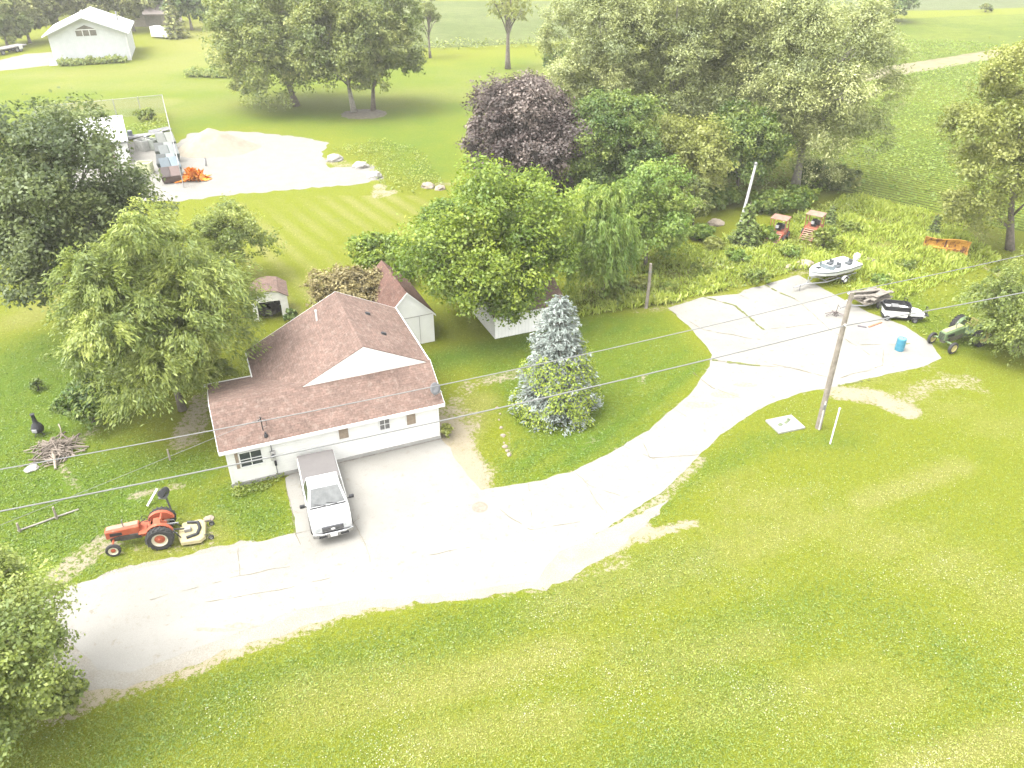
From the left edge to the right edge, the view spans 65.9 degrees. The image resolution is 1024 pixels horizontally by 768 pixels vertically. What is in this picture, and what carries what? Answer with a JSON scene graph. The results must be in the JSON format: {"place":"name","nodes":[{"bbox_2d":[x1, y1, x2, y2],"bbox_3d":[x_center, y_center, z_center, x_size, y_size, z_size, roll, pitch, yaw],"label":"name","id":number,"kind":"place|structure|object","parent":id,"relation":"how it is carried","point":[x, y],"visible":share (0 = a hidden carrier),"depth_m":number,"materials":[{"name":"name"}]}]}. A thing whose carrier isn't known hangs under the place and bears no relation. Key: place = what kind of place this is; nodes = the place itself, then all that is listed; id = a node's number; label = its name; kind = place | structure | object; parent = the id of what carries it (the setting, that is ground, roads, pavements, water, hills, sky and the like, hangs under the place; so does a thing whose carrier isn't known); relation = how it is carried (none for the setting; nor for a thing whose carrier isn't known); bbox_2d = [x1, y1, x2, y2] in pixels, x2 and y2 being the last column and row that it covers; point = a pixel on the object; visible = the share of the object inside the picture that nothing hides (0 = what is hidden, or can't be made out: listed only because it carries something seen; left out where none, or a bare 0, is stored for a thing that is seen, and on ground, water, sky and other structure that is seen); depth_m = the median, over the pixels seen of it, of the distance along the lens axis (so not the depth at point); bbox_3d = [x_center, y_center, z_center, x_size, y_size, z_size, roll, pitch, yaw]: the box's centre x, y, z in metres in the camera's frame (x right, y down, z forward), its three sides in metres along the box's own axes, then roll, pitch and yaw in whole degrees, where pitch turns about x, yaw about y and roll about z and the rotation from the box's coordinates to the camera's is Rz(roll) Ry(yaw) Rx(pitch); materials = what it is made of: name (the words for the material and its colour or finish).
{"place":"outdoors","nodes":[
{"label":"outdoors","id":0,"kind":"place"},
{"bbox_2d":[0,52,53,70],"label":"gravel road","id":1,"kind":"structure","parent":0,"point":[28,60],"depth_m":142.07,"materials":[{"name":"grey gravel"}]},
{"bbox_2d":[22,665,90,720],"bbox_3d":[-16.817,11.423,29.016,2.313,1.981,2.380,0,32,0],"label":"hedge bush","id":2,"kind":"object","parent":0,"point":[73,688],"visible":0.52,"depth_m":28.69,"materials":[{"name":"green plant"}]},
{"bbox_2d":[41,7,134,65],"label":"metal barn","id":3,"kind":"structure","parent":0,"point":[93,32],"depth_m":140.12,"materials":[{"name":"white metal"}]},
{"bbox_2d":[48,275,940,672],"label":"driveway","id":4,"kind":"structure","parent":0,"point":[420,525],"depth_m":38.82,"materials":[{"name":"concrete"}]},
{"bbox_2d":[297,449,353,538],"bbox_3d":[-9.281,5.255,38.958,2.560,1.840,5.905,-11,34,-17],"label":"pickup truck","id":5,"kind":"object","parent":4,"relation":"on","point":[327,507],"visible":1,"depth_m":37.72,"materials":[{"name":"white paint"}]},
{"bbox_2d":[0,0,1023,767],"bbox_3d":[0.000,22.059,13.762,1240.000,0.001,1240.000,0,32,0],"label":"ground","id":6,"kind":"structure","parent":0,"point":[426,112],"depth_m":39.60,"materials":[{"name":"green plant"}]},
{"bbox_2d":[0,0,33,45],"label":"leafy tree","id":7,"kind":"object","parent":6,"relation":"on","point":[11,23],"visible":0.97,"depth_m":152.18,"materials":[{"name":"green plant"}]},
{"bbox_2d":[6,0,49,42],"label":"pine tree","id":8,"kind":"object","parent":6,"relation":"on","point":[42,21],"visible":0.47,"depth_m":156.59,"materials":[{"name":"green plant"}]},
{"bbox_2d":[0,537,86,767],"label":"cottonwood","id":9,"kind":"object","parent":6,"relation":"on","point":[32,633],"visible":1,"depth_m":25.85,"materials":[{"name":"green plant"}]},
{"bbox_2d":[18,431,88,467],"bbox_3d":[-24.898,3.379,43.128,3.282,0.664,3.441,0,32,0],"label":"brush pile","id":10,"kind":"object","parent":6,"relation":"on","point":[49,446],"visible":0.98,"depth_m":42.91,"materials":[{"name":"beige wood"}]},
{"bbox_2d":[33,0,81,26],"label":"pine tree","id":11,"kind":"object","parent":6,"relation":"on","point":[52,9],"visible":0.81,"depth_m":162.27,"materials":[{"name":"green plant"}]},
{"bbox_2d":[47,370,120,430],"bbox_3d":[-23.878,0.871,44.491,3.711,3.498,3.929,0,32,0],"label":"lilac bush","id":12,"kind":"object","parent":6,"relation":"on","point":[87,411],"visible":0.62,"depth_m":43.53,"materials":[{"name":"green plant"}]},
{"bbox_2d":[56,53,127,65],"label":"hedge","id":13,"kind":"object","parent":6,"relation":"on","point":[89,59],"visible":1,"depth_m":139.26,"materials":[{"name":"green plant"}]},
{"bbox_2d":[0,86,183,310],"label":"maple tree","id":14,"kind":"object","parent":6,"relation":"on","point":[47,206],"visible":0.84,"depth_m":46.43,"materials":[{"name":"green plant"}]},
{"bbox_2d":[70,0,115,13],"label":"pine tree","id":15,"kind":"object","parent":6,"relation":"on","point":[103,5],"visible":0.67,"depth_m":166.01,"materials":[{"name":"plant"}]},
{"bbox_2d":[34,94,183,187],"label":"wire fence","id":16,"kind":"object","parent":6,"relation":"on","point":[116,110],"visible":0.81,"depth_m":106.12,"materials":[{"name":"grey metal"}]},
{"bbox_2d":[107,0,157,30],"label":"pine tree","id":17,"kind":"object","parent":6,"relation":"on","point":[132,10],"visible":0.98,"depth_m":168.46,"materials":[{"name":"plant"}]},
{"bbox_2d":[104,506,177,556],"bbox_3d":[-17.262,6.738,36.837,3.208,1.625,1.786,-9,33,-14],"label":"orange tractor","id":18,"kind":"object","parent":6,"relation":"on","point":[155,528],"visible":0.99,"depth_m":36.51,"materials":[{"name":"paint"}]},
{"bbox_2d":[31,193,275,432],"bbox_3d":[-19.744,-3.793,43.292,12.796,12.721,13.691,0,32,0],"label":"elm tree","id":19,"kind":"object","parent":6,"relation":"on","point":[117,302],"visible":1,"depth_m":40.74,"materials":[{"name":"green plant"}]},
{"bbox_2d":[133,0,181,26],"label":"house","id":20,"kind":"structure","parent":6,"relation":"on","point":[149,16],"depth_m":177.85,"materials":[{"name":"grey"}]},
{"bbox_2d":[160,0,190,39],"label":"spruce tree","id":21,"kind":"object","parent":6,"relation":"on","point":[177,27],"visible":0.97,"depth_m":162.60,"materials":[{"name":"green plant"}]},
{"bbox_2d":[159,0,210,29],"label":"evergreen tree","id":22,"kind":"object","parent":6,"relation":"on","point":[188,7],"visible":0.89,"depth_m":171.05,"materials":[{"name":"green plant"}]},
{"bbox_2d":[170,519,214,545],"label":"mower deck","id":23,"kind":"structure","parent":6,"relation":"on","point":[192,532],"depth_m":37.19,"materials":[{"name":"beige paint"}]},
{"bbox_2d":[183,66,254,78],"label":"weed hedge","id":24,"kind":"object","parent":6,"relation":"on","point":[199,71],"visible":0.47,"depth_m":129.51,"materials":[{"name":"green plant"}]},
{"bbox_2d":[73,131,382,201],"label":"gravel yard","id":25,"kind":"structure","parent":6,"relation":"on","point":[276,162],"depth_m":86.64,"materials":[{"name":"grey gravel"}]},
{"bbox_2d":[35,115,130,166],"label":"utility building","id":26,"kind":"structure","parent":25,"relation":"on","point":[116,123],"depth_m":90.58,"materials":[{"name":"white paint"}]},
{"bbox_2d":[159,165,180,182],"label":"waste bin","id":27,"kind":"object","parent":25,"relation":"on","point":[170,174],"visible":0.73,"depth_m":82.56,"materials":[{"name":"paint"}]},
{"bbox_2d":[174,166,211,182],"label":"plastic netting","id":28,"kind":"object","parent":25,"relation":"on","point":[192,174],"visible":1,"depth_m":83.23,"materials":[{"name":"orange plastic"}]},
{"bbox_2d":[178,128,261,157],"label":"sand pile","id":29,"kind":"object","parent":25,"relation":"on","point":[209,143],"visible":0.99,"depth_m":91.90,"materials":[{"name":"beige sand"}]},
{"bbox_2d":[187,193,287,276],"bbox_3d":[-21.622,-11.254,60.842,6.828,6.788,6.562,21,38,30],"label":"maple tree","id":30,"kind":"object","parent":6,"relation":"on","point":[226,236],"visible":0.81,"depth_m":59.14,"materials":[{"name":"green plant"}]},
{"bbox_2d":[231,472,284,495],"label":"wall plants","id":31,"kind":"object","parent":6,"relation":"on","point":[254,488],"depth_m":40.46,"materials":[{"name":"green plant"}]},
{"bbox_2d":[192,0,340,111],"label":"lawn maple","id":32,"kind":"object","parent":6,"relation":"on","point":[259,33],"visible":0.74,"depth_m":102.85,"materials":[{"name":"green plant"}]},
{"bbox_2d":[257,300,279,315],"bbox_3d":[-17.677,-5.444,57.066,1.563,0.818,1.549,0,32,-1],"label":"junk heap","id":33,"kind":"object","parent":6,"relation":"on","point":[274,308],"visible":0.76,"depth_m":56.86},
{"bbox_2d":[249,276,288,319],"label":"open shed","id":34,"kind":"structure","parent":6,"relation":"on","point":[278,285],"depth_m":56.08,"materials":[{"name":"white paint"}]},
{"bbox_2d":[204,291,444,487],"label":"house","id":35,"kind":"structure","parent":6,"relation":"on","point":[335,348],"depth_m":42.30,"materials":[{"name":"white"}]},
{"bbox_2d":[238,448,263,468],"bbox_3d":[-13.253,3.769,40.150,1.150,0.950,0.060,-12,34,-19],"label":"window","id":36,"kind":"structure","parent":35,"relation":"in","point":[253,454],"depth_m":40.14,"materials":[{"name":"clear glass"}]},
{"bbox_2d":[299,262,382,310],"bbox_3d":[-11.215,-6.409,55.299,7.118,4.409,5.738,0,32,0],"label":"bronze bush","id":37,"kind":"object","parent":6,"relation":"on","point":[357,281],"visible":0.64,"depth_m":53.84,"materials":[{"name":"brown plant"}]},
{"bbox_2d":[37,500,667,690],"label":"gravel","id":38,"kind":"structure","parent":6,"relation":"on","point":[569,563],"depth_m":33.93,"materials":[{"name":"beige gravel"}]},
{"bbox_2d":[341,109,386,118],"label":"mulch bed","id":39,"kind":"object","parent":6,"relation":"on","point":[365,114],"visible":0.98,"depth_m":108.35,"materials":[{"name":"brown soil"}]},
{"bbox_2d":[275,0,402,112],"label":"lawn maple","id":40,"kind":"object","parent":39,"relation":"on","point":[323,56],"visible":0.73,"depth_m":100.21,"materials":[{"name":"green plant"}]},
{"bbox_2d":[317,0,430,110],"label":"lawn maple","id":41,"kind":"object","parent":39,"relation":"on","point":[402,25],"visible":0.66,"depth_m":103.05,"materials":[{"name":"green plant"}]},
{"bbox_2d":[343,229,416,281],"bbox_3d":[-10.136,-10.056,61.478,5.964,4.065,5.506,0,32,0],"label":"lilac bush","id":42,"kind":"object","parent":6,"relation":"on","point":[369,248],"visible":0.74,"depth_m":60.17,"materials":[{"name":"green plant"}]},
{"bbox_2d":[333,138,444,193],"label":"weed bank","id":43,"kind":"structure","parent":6,"relation":"on","point":[385,173],"depth_m":87.76,"materials":[{"name":"green plant"}]},
{"bbox_2d":[367,260,435,343],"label":"garden shed","id":44,"kind":"structure","parent":6,"relation":"on","point":[408,302],"depth_m":52.66,"materials":[{"name":"white paint"}]},
{"bbox_2d":[416,0,441,57],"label":"thin tree","id":45,"kind":"object","parent":6,"relation":"on","point":[429,9],"visible":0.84,"depth_m":140.94,"materials":[{"name":"green plant"}]},
{"bbox_2d":[383,151,593,326],"bbox_3d":[-1.465,-9.579,52.813,13.589,12.455,13.118,0,32,0],"label":"shade tree","id":46,"kind":"object","parent":6,"relation":"on","point":[476,239],"visible":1,"depth_m":49.82,"materials":[{"name":"green plant"}]},
{"bbox_2d":[485,0,537,69],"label":"tree","id":47,"kind":"object","parent":6,"relation":"on","point":[506,6],"visible":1,"depth_m":130.88,"materials":[{"name":"green plant"}]},
{"bbox_2d":[420,33,607,49],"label":"field margin","id":48,"kind":"object","parent":6,"relation":"on","point":[475,45],"visible":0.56,"depth_m":156.17,"materials":[{"name":"green plant"}]},
{"bbox_2d":[471,278,562,338],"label":"shed","id":49,"kind":"structure","parent":6,"relation":"on","point":[496,331],"depth_m":54.48,"materials":[{"name":"white"}]},
{"bbox_2d":[20,394,1023,767],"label":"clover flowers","id":50,"kind":"object","parent":6,"relation":"on","point":[700,668],"visible":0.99,"depth_m":30.78,"materials":[{"name":"white plant"}]},
{"bbox_2d":[453,67,596,212],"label":"purple maple","id":51,"kind":"object","parent":6,"relation":"on","point":[524,120],"visible":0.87,"depth_m":68.05,"materials":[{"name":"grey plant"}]},
{"bbox_2d":[507,294,603,437],"bbox_3d":[2.598,-1.534,44.949,5.862,7.832,6.104,0,32,0],"label":"blue spruce","id":52,"kind":"object","parent":6,"relation":"on","point":[553,343],"visible":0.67,"depth_m":44.28,"materials":[{"name":"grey plant"}]},
{"bbox_2d":[508,332,603,432],"bbox_3d":[2.599,-0.469,45.699,5.697,4.240,5.714,0,32,0],"label":"climbing vine","id":53,"kind":"object","parent":52,"relation":"attached to","point":[594,390],"visible":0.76,"depth_m":44.25,"materials":[{"name":"green plant"}]},
{"bbox_2d":[566,177,619,254],"bbox_3d":[6.504,-13.058,63.467,4.890,7.070,4.394,0,32,0],"label":"box elder","id":54,"kind":"object","parent":6,"relation":"on","point":[593,186],"visible":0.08,"depth_m":61.73,"materials":[{"name":"green plant"}]},
{"bbox_2d":[555,181,645,303],"bbox_3d":[6.236,-9.916,56.805,7.041,9.906,7.312,0,32,0],"label":"weeping willow","id":55,"kind":"object","parent":6,"relation":"on","point":[604,238],"visible":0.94,"depth_m":54.97,"materials":[{"name":"green plant"}]},
{"bbox_2d":[531,0,675,128],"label":"silver poplar","id":56,"kind":"object","parent":6,"relation":"on","point":[604,51],"visible":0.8,"depth_m":76.34,"materials":[{"name":"green plant"}]},
{"bbox_2d":[597,279,630,301],"bbox_3d":[7.630,-6.843,58.936,2.596,1.346,2.677,0,32,0],"label":"leafy shrub","id":57,"kind":"object","parent":6,"relation":"on","point":[617,291],"visible":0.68,"depth_m":58.64,"materials":[{"name":"green plant"}]},
{"bbox_2d":[559,86,670,193],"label":"round tree","id":58,"kind":"object","parent":6,"relation":"on","point":[627,143],"visible":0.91,"depth_m":68.39,"materials":[{"name":"green plant"}]},
{"bbox_2d":[607,153,705,264],"bbox_3d":[10.710,-13.231,61.837,7.656,9.089,7.830,20,37,29],"label":"box elder","id":59,"kind":"object","parent":6,"relation":"on","point":[662,221],"visible":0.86,"depth_m":59.95,"materials":[{"name":"green plant"}]},
{"bbox_2d":[588,0,755,132],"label":"silver poplar","id":60,"kind":"object","parent":6,"relation":"on","point":[672,52],"visible":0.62,"depth_m":76.55,"materials":[{"name":"green plant"}]},
{"bbox_2d":[648,107,739,192],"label":"mulberry tree","id":61,"kind":"object","parent":6,"relation":"on","point":[693,142],"visible":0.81,"depth_m":71.72,"materials":[{"name":"green plant"}]},
{"bbox_2d":[682,173,715,224],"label":"young tree","id":62,"kind":"object","parent":6,"relation":"on","point":[702,192],"visible":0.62,"depth_m":68.48,"materials":[{"name":"green plant"}]},
{"bbox_2d":[689,259,713,275],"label":"weed clump","id":63,"kind":"object","parent":6,"relation":"on","point":[699,265],"visible":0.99,"depth_m":62.70,"materials":[{"name":"green plant"}]},
{"bbox_2d":[688,222,716,240],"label":"thicket shrub","id":64,"kind":"object","parent":6,"relation":"on","point":[701,231],"visible":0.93,"depth_m":68.44,"materials":[{"name":"green plant"}]},
{"bbox_2d":[582,151,845,193],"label":"brush cover","id":65,"kind":"object","parent":6,"relation":"on","point":[786,180],"visible":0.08,"depth_m":82.15,"materials":[{"name":"green plant"}]},
{"bbox_2d":[702,236,725,250],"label":"thicket shrub","id":66,"kind":"object","parent":6,"relation":"on","point":[715,243],"visible":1,"depth_m":66.63,"materials":[{"name":"green plant"}]},
{"bbox_2d":[717,182,746,210],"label":"bramble thicket","id":67,"kind":"object","parent":6,"relation":"on","point":[731,193],"visible":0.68,"depth_m":75.25,"materials":[{"name":"green plant"}]},
{"bbox_2d":[724,247,751,262],"bbox_3d":[18.482,-10.551,64.939,2.144,1.259,2.044,0,32,0],"label":"weed clump","id":68,"kind":"object","parent":6,"relation":"on","point":[737,255],"visible":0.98,"depth_m":64.59,"materials":[{"name":"green plant"}]},
{"bbox_2d":[727,203,761,247],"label":"cedar tree","id":69,"kind":"object","parent":6,"relation":"on","point":[748,227],"visible":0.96,"depth_m":67.13,"materials":[{"name":"green plant"}]},
{"bbox_2d":[705,94,798,186],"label":"mulberry tree","id":70,"kind":"object","parent":6,"relation":"on","point":[752,144],"visible":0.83,"depth_m":73.14,"materials":[{"name":"green plant"}]},
{"bbox_2d":[665,0,843,173],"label":"silver poplar","id":71,"kind":"object","parent":6,"relation":"on","point":[747,12],"visible":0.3,"depth_m":75.62,"materials":[{"name":"green plant"}]},
{"bbox_2d":[742,268,774,284],"bbox_3d":[19.216,-8.429,61.628,2.036,1.166,1.987,-15,35,-22],"label":"leafy shrub","id":72,"kind":"object","parent":6,"relation":"on","point":[755,274],"visible":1,"depth_m":61.29,"materials":[{"name":"green plant"}]},
{"bbox_2d":[757,224,778,240],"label":"leafy shrub","id":73,"kind":"object","parent":6,"relation":"on","point":[769,231],"visible":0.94,"depth_m":67.96,"materials":[{"name":"green plant"}]},
{"bbox_2d":[763,213,790,244],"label":"farm machine","id":74,"kind":"object","parent":6,"relation":"on","point":[783,232],"visible":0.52,"depth_m":68.62,"materials":[{"name":"red metal"}]},
{"bbox_2d":[749,187,810,213],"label":"bramble thicket","id":75,"kind":"object","parent":6,"relation":"on","point":[773,201],"visible":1,"depth_m":74.26,"materials":[{"name":"green plant"}]},
{"bbox_2d":[562,192,1002,316],"bbox_3d":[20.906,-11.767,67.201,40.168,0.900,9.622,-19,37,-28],"label":"tall weeds","id":76,"kind":"object","parent":6,"relation":"on","point":[732,264],"visible":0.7,"depth_m":64.19,"materials":[{"name":"green plant"}]},
{"bbox_2d":[765,415,804,433],"bbox_3d":[15.671,2.300,45.314,1.750,0.155,1.350,-10,33,-15],"label":"concrete lid","id":77,"kind":"object","parent":6,"relation":"on","point":[785,424],"visible":1,"depth_m":45.19,"materials":[{"name":"white concrete"}]},
{"bbox_2d":[785,184,820,203],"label":"thicket shrub","id":78,"kind":"object","parent":6,"relation":"on","point":[813,193],"visible":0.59,"depth_m":76.04,"materials":[{"name":"green plant"}]},
{"bbox_2d":[800,210,826,241],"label":"farm machine","id":79,"kind":"object","parent":6,"relation":"on","point":[813,225],"visible":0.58,"depth_m":69.51,"materials":[{"name":"red metal"}]},
{"bbox_2d":[721,0,921,185],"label":"silver poplar","id":80,"kind":"object","parent":6,"relation":"on","point":[833,94],"visible":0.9,"depth_m":72.52,"materials":[{"name":"green plant"}]},
{"bbox_2d":[793,271,855,290],"bbox_3d":[24.197,-8.278,61.506,6.325,0.933,2.046,-17,36,-26],"label":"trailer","id":81,"kind":"object","parent":6,"relation":"on","point":[844,278],"visible":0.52,"depth_m":61.36,"materials":[{"name":"grey metal"}]},
{"bbox_2d":[809,253,862,277],"bbox_3d":[25.121,-9.123,61.625,5.533,1.218,2.002,-17,36,-26],"label":"motorboat","id":82,"kind":"object","parent":81,"relation":"on","point":[838,266],"visible":1,"depth_m":61.16,"materials":[{"name":"white paint"}]},
{"bbox_2d":[810,224,842,250],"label":"leafy shrub","id":83,"kind":"object","parent":6,"relation":"on","point":[820,235],"visible":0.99,"depth_m":66.91,"materials":[{"name":"green plant"}]},
{"bbox_2d":[815,291,853,429],"bbox_3d":[17.436,-1.055,42.838,0.399,8.640,0.389,0,32,0],"label":"utility pole","id":84,"kind":"object","parent":6,"relation":"on","point":[824,402],"visible":1,"depth_m":42.75,"materials":[{"name":"brown wood"}]},
{"bbox_2d":[0,255,1022,469],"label":"power line","id":85,"kind":"object","parent":84,"relation":"attached to","point":[479,376],"visible":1,"depth_m":34.54,"materials":[{"name":"grey metal"}]},
{"bbox_2d":[0,292,1023,511],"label":"power line","id":86,"kind":"object","parent":84,"relation":"attached to","point":[476,412],"visible":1,"depth_m":35.13,"materials":[{"name":"grey metal"}]},
{"bbox_2d":[840,297,890,308],"bbox_3d":[25.728,-5.932,58.060,4.254,0.600,1.680,-14,34,-21],"label":"utility trailer","id":87,"kind":"object","parent":6,"relation":"on","point":[878,304],"visible":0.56,"depth_m":57.70,"materials":[{"name":"grey metal"}]},
{"bbox_2d":[853,287,893,302],"bbox_3d":[26.334,-6.569,58.049,3.450,0.560,1.900,-14,34,-21],"label":"board pile","id":88,"kind":"object","parent":87,"relation":"on","point":[874,294],"visible":0.93,"depth_m":57.87,"materials":[{"name":"beige wood"}]},
{"bbox_2d":[880,298,928,322],"bbox_3d":[27.987,-5.299,56.255,3.154,1.436,1.257,7,33,10],"label":"utility cart","id":89,"kind":"object","parent":6,"relation":"on","point":[891,308],"visible":0.9,"depth_m":56.05,"materials":[{"name":"white paint"}]},
{"bbox_2d":[802,203,1016,346],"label":"meadow grass","id":90,"kind":"structure","parent":6,"relation":"on","point":[985,261],"depth_m":62.18,"materials":[{"name":"green plant"}]},
{"bbox_2d":[923,236,971,255],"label":"snow plough","id":91,"kind":"object","parent":6,"relation":"on","point":[958,245],"visible":0.88,"depth_m":66.52,"materials":[{"name":"orange metal"}]},
{"bbox_2d":[927,314,991,353],"bbox_3d":[30.175,-3.573,53.079,4.026,1.936,2.242,-15,35,-22],"label":"green tractor","id":92,"kind":"object","parent":6,"relation":"on","point":[953,332],"visible":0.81,"depth_m":52.69,"materials":[{"name":"paint"}]},
{"bbox_2d":[926,21,1023,251],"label":"yellow tree","id":93,"kind":"object","parent":6,"relation":"on","point":[1005,148],"visible":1,"depth_m":61.39,"materials":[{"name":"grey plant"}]},
{"bbox_2d":[944,245,1023,366],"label":"elm tree","id":94,"kind":"object","parent":6,"relation":"on","point":[998,310],"visible":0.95,"depth_m":50.61,"materials":[{"name":"green plant"}]},
{"bbox_2d":[388,1,637,47],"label":"corn field","id":95,"kind":"structure","parent":0,"point":[469,20],"depth_m":180.13,"materials":[{"name":"green plant"}]},
{"bbox_2d":[795,14,1023,231],"bbox_3d":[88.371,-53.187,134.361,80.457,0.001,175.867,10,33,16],"label":"bean field","id":96,"kind":"structure","parent":0,"point":[1000,29],"depth_m":108.36,"materials":[{"name":"green plant"}]},
{"bbox_2d":[792,158,831,183],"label":"thicket shrub","id":97,"kind":"object","parent":96,"relation":"on","point":[818,170],"visible":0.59,"depth_m":81.42,"materials":[{"name":"green plant"}]},
{"bbox_2d":[817,162,863,190],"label":"thicket shrub","id":98,"kind":"object","parent":96,"relation":"on","point":[853,178],"visible":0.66,"depth_m":79.40,"materials":[{"name":"green plant"}]},
{"bbox_2d":[859,0,919,16],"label":"round evergreen","id":99,"kind":"object","parent":96,"relation":"on","point":[905,4],"visible":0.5,"depth_m":180.50,"materials":[{"name":"green plant"}]},
{"bbox_2d":[819,0,1023,10],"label":"field","id":100,"kind":"structure","parent":0,"point":[950,4],"depth_m":213.45,"materials":[{"name":"green plant"}]},
{"bbox_2d":[861,47,1021,81],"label":"dirt track","id":101,"kind":"structure","parent":0,"point":[931,64],"depth_m":141.21,"materials":[{"name":"beige soil"}]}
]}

